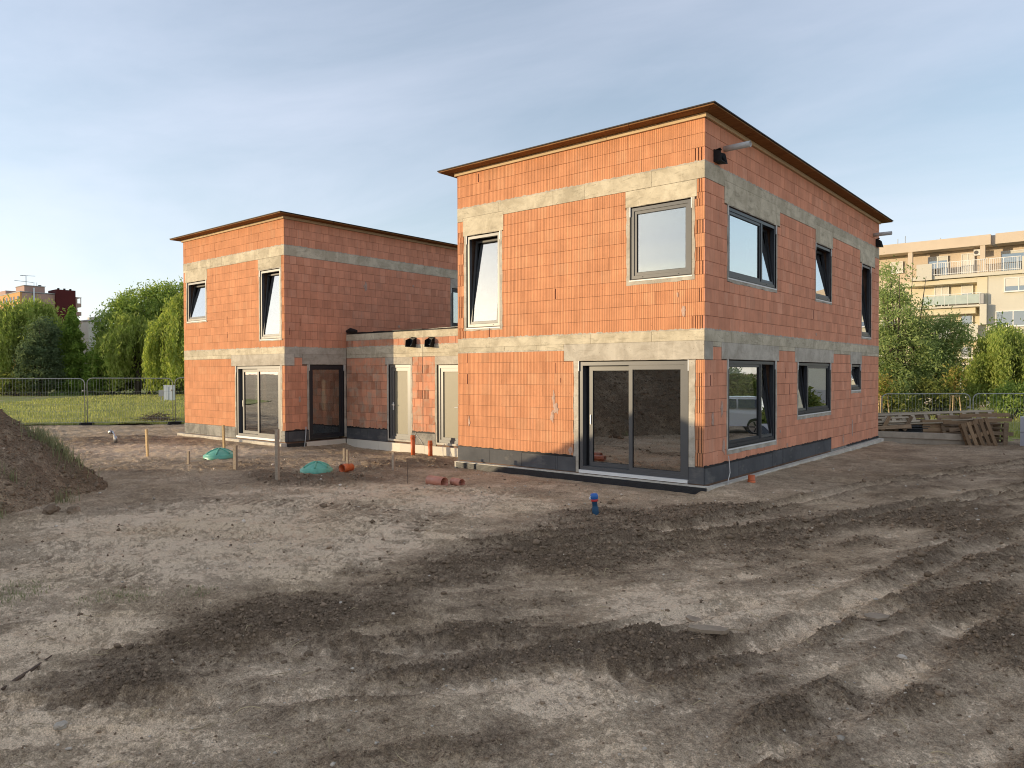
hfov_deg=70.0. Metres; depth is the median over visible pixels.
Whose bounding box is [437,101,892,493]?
brick house
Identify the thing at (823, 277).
window
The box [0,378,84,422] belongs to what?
fence panel
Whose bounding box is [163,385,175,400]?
utility cabinet
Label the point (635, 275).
window
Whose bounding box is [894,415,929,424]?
pallet
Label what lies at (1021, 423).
foam block
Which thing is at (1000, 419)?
plank
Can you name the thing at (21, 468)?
soil heap
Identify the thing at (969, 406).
fence panel
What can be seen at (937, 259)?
window
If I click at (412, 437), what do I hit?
drain riser
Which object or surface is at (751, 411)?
window
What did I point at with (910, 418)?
plank
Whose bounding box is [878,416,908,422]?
timber frame
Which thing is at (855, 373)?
window
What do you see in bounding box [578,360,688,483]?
sliding door
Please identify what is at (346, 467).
drain pipe end
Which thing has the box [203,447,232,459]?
tank lid
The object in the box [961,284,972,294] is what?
window
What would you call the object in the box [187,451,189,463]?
survey stake
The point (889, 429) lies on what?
pallet
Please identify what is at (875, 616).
soil crust
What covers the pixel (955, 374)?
young tree
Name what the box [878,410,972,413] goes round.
plank
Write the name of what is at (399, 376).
door
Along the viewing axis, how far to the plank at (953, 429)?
24.64 m
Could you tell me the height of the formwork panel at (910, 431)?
0.024 m
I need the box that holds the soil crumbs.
[1,497,1023,767]
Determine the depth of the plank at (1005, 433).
24.43 m
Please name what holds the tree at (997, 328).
on the meadow
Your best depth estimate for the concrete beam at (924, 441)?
24.55 m
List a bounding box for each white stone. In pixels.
[53,720,67,729]
[896,654,906,658]
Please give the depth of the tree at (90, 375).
75.48 m
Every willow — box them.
[0,293,84,394]
[86,310,179,394]
[139,286,183,393]
[956,318,1023,412]
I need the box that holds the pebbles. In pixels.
[3,423,1023,766]
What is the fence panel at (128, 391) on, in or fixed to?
on the ground at (90, 546)
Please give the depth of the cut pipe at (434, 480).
14.33 m
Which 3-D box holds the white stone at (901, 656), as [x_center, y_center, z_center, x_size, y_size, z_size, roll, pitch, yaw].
[2.977,2.084,5.584,0.076,0.026,0.070,0,1,13]
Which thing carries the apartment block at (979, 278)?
on the ground at (90, 546)
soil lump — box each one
[42,504,58,514]
[66,506,80,513]
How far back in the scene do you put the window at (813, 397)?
18.63 m
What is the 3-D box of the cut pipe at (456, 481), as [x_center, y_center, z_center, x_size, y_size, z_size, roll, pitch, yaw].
[-1.072,1.928,14.344,0.160,0.158,0.300,-1,1,-40]
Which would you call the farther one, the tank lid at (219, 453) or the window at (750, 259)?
the tank lid at (219, 453)
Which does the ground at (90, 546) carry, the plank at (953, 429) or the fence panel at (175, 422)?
the fence panel at (175, 422)
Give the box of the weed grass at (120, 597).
[0,579,217,608]
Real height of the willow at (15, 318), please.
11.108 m
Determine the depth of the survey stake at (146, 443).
19.69 m
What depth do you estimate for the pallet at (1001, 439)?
25.37 m
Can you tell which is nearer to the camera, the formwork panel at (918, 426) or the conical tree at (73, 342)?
the formwork panel at (918, 426)
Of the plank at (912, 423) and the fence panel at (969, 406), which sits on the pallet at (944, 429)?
the plank at (912, 423)
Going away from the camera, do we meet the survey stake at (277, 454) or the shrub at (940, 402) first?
the survey stake at (277, 454)
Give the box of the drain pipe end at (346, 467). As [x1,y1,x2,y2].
[338,463,353,471]
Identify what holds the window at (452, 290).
in the brick house at (277, 304)
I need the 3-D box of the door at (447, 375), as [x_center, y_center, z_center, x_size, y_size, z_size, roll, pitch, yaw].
[-1.771,0.615,21.094,1.020,2.320,0.160,1,1,40]
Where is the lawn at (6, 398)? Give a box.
[0,389,184,424]
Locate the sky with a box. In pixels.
[0,0,1023,323]
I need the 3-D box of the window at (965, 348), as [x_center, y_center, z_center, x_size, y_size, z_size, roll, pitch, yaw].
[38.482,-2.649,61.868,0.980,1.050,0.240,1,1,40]
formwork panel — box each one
[887,425,929,426]
[898,430,922,431]
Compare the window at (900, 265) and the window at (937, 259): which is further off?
the window at (900, 265)
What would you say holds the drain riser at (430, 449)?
on the ground at (90, 546)
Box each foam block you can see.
[1020,416,1023,431]
[1020,432,1023,445]
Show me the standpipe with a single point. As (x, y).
(114, 436)
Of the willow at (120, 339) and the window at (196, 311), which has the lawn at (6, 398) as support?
the willow at (120, 339)
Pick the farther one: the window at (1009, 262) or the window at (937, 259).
the window at (937, 259)
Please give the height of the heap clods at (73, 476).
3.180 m
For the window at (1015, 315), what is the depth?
58.74 m
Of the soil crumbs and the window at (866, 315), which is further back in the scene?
the window at (866, 315)
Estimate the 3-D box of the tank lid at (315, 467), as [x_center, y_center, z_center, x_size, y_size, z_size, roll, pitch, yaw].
[-4.381,1.879,16.381,0.715,0.314,0.715,1,1,40]
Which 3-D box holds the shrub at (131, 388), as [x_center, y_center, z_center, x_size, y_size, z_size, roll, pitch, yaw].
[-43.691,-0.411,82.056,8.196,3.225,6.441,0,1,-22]
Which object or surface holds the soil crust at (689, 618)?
on the ground at (90, 546)
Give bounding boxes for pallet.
[878,423,898,431]
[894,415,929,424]
[920,420,951,432]
[935,415,971,430]
[940,423,960,433]
[958,417,997,445]
[966,412,998,439]
[967,421,984,443]
[985,438,1002,442]
[990,422,1003,427]
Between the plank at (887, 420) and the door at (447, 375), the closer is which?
the door at (447, 375)
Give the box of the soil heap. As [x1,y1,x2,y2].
[0,410,107,513]
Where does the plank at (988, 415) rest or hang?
on the pallet at (995, 425)
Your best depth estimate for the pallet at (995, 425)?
25.48 m
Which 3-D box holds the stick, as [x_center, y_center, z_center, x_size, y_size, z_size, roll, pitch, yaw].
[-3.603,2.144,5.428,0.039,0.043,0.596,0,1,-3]
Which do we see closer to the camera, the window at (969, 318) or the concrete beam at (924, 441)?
the concrete beam at (924, 441)
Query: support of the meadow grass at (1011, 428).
on the meadow
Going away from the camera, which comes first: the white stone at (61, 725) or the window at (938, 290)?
the white stone at (61, 725)
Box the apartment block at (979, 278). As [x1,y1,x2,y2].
[879,231,1023,405]
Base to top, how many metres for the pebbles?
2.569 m
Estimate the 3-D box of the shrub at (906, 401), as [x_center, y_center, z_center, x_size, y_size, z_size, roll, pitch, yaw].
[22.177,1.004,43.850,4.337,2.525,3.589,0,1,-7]
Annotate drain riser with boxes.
[410,435,414,454]
[428,440,432,455]
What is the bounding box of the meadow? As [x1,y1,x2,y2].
[911,404,1019,441]
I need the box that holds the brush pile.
[131,411,181,421]
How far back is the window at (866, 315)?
22.61 m
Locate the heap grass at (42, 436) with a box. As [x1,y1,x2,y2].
[0,410,102,518]
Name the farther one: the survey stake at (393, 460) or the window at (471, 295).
the window at (471, 295)
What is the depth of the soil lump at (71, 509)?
11.65 m
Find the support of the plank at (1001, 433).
on the pallet
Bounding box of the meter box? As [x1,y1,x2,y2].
[159,390,163,400]
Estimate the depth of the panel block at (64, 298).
235.18 m
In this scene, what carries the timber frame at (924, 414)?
on the pallet at (939, 417)
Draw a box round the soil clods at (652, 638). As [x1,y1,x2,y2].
[16,452,1023,767]
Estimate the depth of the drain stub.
14.36 m
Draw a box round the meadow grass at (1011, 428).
[885,407,1023,437]
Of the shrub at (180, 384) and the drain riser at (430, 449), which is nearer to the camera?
the drain riser at (430, 449)
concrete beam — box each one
[878,431,972,440]
[879,437,971,444]
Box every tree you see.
[9,316,69,395]
[46,304,99,395]
[75,345,128,394]
[83,277,183,393]
[878,255,954,407]
[878,365,897,412]
[906,306,980,398]
[939,352,967,410]
[964,311,1023,409]
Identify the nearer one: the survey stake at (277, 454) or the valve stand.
the valve stand
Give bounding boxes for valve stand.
[589,493,598,514]
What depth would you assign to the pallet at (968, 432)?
24.59 m
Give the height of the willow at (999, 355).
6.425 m
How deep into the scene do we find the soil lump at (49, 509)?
11.65 m
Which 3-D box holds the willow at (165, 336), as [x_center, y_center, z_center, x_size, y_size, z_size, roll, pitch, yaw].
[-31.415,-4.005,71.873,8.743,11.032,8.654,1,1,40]
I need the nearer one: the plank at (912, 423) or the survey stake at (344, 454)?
the survey stake at (344, 454)
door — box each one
[236,366,280,441]
[389,365,410,441]
[437,365,458,445]
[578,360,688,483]
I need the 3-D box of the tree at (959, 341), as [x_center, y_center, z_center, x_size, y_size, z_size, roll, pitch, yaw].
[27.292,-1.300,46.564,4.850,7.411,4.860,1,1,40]
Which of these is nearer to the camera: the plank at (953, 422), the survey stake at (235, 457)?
the survey stake at (235, 457)
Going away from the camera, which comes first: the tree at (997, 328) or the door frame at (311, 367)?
the door frame at (311, 367)
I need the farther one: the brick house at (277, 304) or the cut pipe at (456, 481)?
the brick house at (277, 304)
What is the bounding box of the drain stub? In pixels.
[747,475,755,482]
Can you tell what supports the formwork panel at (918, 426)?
on the formwork panel
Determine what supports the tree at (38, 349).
on the lawn at (6, 398)
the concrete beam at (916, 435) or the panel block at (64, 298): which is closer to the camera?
the concrete beam at (916, 435)
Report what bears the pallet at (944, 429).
on the ground at (90, 546)
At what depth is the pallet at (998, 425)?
25.16 m
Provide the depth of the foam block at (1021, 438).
24.25 m
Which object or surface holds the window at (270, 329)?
in the brick house at (277, 304)
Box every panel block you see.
[0,275,81,366]
[79,316,100,353]
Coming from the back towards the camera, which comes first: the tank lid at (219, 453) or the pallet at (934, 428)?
the pallet at (934, 428)
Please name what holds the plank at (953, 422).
on the pallet at (968, 432)
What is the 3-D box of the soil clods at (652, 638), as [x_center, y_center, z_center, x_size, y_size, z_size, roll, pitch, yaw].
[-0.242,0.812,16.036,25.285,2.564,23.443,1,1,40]
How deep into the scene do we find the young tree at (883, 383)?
40.89 m
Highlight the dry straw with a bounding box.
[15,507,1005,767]
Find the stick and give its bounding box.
[1,655,51,690]
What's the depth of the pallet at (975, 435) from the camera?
24.25 m
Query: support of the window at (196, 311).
in the brick house at (277, 304)
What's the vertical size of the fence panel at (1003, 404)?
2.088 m
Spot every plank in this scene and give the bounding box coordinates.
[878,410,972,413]
[878,422,942,424]
[878,424,911,429]
[880,416,890,430]
[902,416,912,430]
[943,420,967,424]
[949,427,967,431]
[959,413,1009,417]
[973,418,1011,421]
[993,431,1013,435]
[1003,422,1008,445]
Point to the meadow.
(1009, 438)
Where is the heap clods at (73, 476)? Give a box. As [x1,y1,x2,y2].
[0,409,105,511]
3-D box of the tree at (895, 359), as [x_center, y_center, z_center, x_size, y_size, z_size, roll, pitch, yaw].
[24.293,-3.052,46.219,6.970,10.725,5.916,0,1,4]
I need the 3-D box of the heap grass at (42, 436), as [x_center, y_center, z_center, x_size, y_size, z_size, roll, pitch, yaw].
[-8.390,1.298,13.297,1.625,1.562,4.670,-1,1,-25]
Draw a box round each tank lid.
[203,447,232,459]
[300,461,332,473]
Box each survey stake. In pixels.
[145,429,148,456]
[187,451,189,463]
[222,425,225,447]
[233,445,237,469]
[275,429,279,479]
[343,448,345,460]
[346,449,348,463]
[392,452,394,470]
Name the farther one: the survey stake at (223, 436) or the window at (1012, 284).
the window at (1012, 284)
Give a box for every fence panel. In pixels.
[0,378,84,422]
[79,378,172,424]
[167,377,184,424]
[881,393,970,418]
[973,393,1023,436]
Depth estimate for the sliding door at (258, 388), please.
23.30 m
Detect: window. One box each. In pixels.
[187,280,205,322]
[259,269,280,339]
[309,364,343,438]
[451,288,457,326]
[466,231,499,328]
[629,197,691,281]
[728,207,776,289]
[728,359,775,450]
[798,362,830,415]
[816,244,831,302]
[851,364,860,390]
[862,264,871,337]
[890,261,902,273]
[928,256,947,275]
[934,286,948,306]
[960,346,972,358]
[961,253,974,273]
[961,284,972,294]
[961,315,972,323]
[995,310,1023,326]
[1001,249,1023,270]
[1003,276,1023,292]
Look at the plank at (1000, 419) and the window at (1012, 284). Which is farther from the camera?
the window at (1012, 284)
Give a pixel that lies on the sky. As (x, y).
(128, 128)
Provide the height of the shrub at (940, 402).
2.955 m
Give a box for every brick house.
[170,211,457,446]
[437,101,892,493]
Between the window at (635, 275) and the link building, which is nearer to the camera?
the window at (635, 275)
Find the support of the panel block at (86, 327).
on the ground at (90, 546)
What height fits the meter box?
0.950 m
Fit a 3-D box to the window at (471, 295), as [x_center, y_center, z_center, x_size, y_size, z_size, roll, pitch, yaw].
[-0.588,-2.406,17.182,1.070,2.215,0.314,1,1,40]
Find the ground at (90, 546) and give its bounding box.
[0,398,1023,767]
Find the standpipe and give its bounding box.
[109,430,117,442]
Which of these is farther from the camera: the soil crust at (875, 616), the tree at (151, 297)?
the tree at (151, 297)
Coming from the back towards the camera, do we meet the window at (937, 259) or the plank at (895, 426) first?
the window at (937, 259)
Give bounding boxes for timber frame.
[878,410,996,422]
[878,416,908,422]
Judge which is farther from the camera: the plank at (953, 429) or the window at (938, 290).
the window at (938, 290)
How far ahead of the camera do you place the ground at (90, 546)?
6.62 m
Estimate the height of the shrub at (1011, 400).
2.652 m
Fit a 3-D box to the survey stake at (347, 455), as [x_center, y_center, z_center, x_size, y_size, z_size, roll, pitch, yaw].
[-3.802,1.796,16.874,0.048,0.578,0.038,0,1,22]
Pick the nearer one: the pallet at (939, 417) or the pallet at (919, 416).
the pallet at (939, 417)
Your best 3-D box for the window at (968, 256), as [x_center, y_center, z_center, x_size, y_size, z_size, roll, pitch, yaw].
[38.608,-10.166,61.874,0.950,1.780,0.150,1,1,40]
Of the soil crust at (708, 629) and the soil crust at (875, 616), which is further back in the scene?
the soil crust at (875, 616)
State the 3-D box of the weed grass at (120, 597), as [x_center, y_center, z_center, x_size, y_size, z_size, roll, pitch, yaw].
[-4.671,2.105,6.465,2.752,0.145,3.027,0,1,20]
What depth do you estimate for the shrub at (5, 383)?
72.75 m
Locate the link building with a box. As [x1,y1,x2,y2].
[346,327,458,456]
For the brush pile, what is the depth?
33.20 m
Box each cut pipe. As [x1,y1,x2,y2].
[425,475,447,485]
[450,477,464,485]
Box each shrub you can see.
[0,368,52,395]
[107,381,144,393]
[162,372,183,391]
[878,380,926,412]
[907,374,977,418]
[980,378,1023,418]
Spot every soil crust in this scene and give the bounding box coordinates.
[685,615,701,621]
[688,625,728,634]
[863,612,889,620]

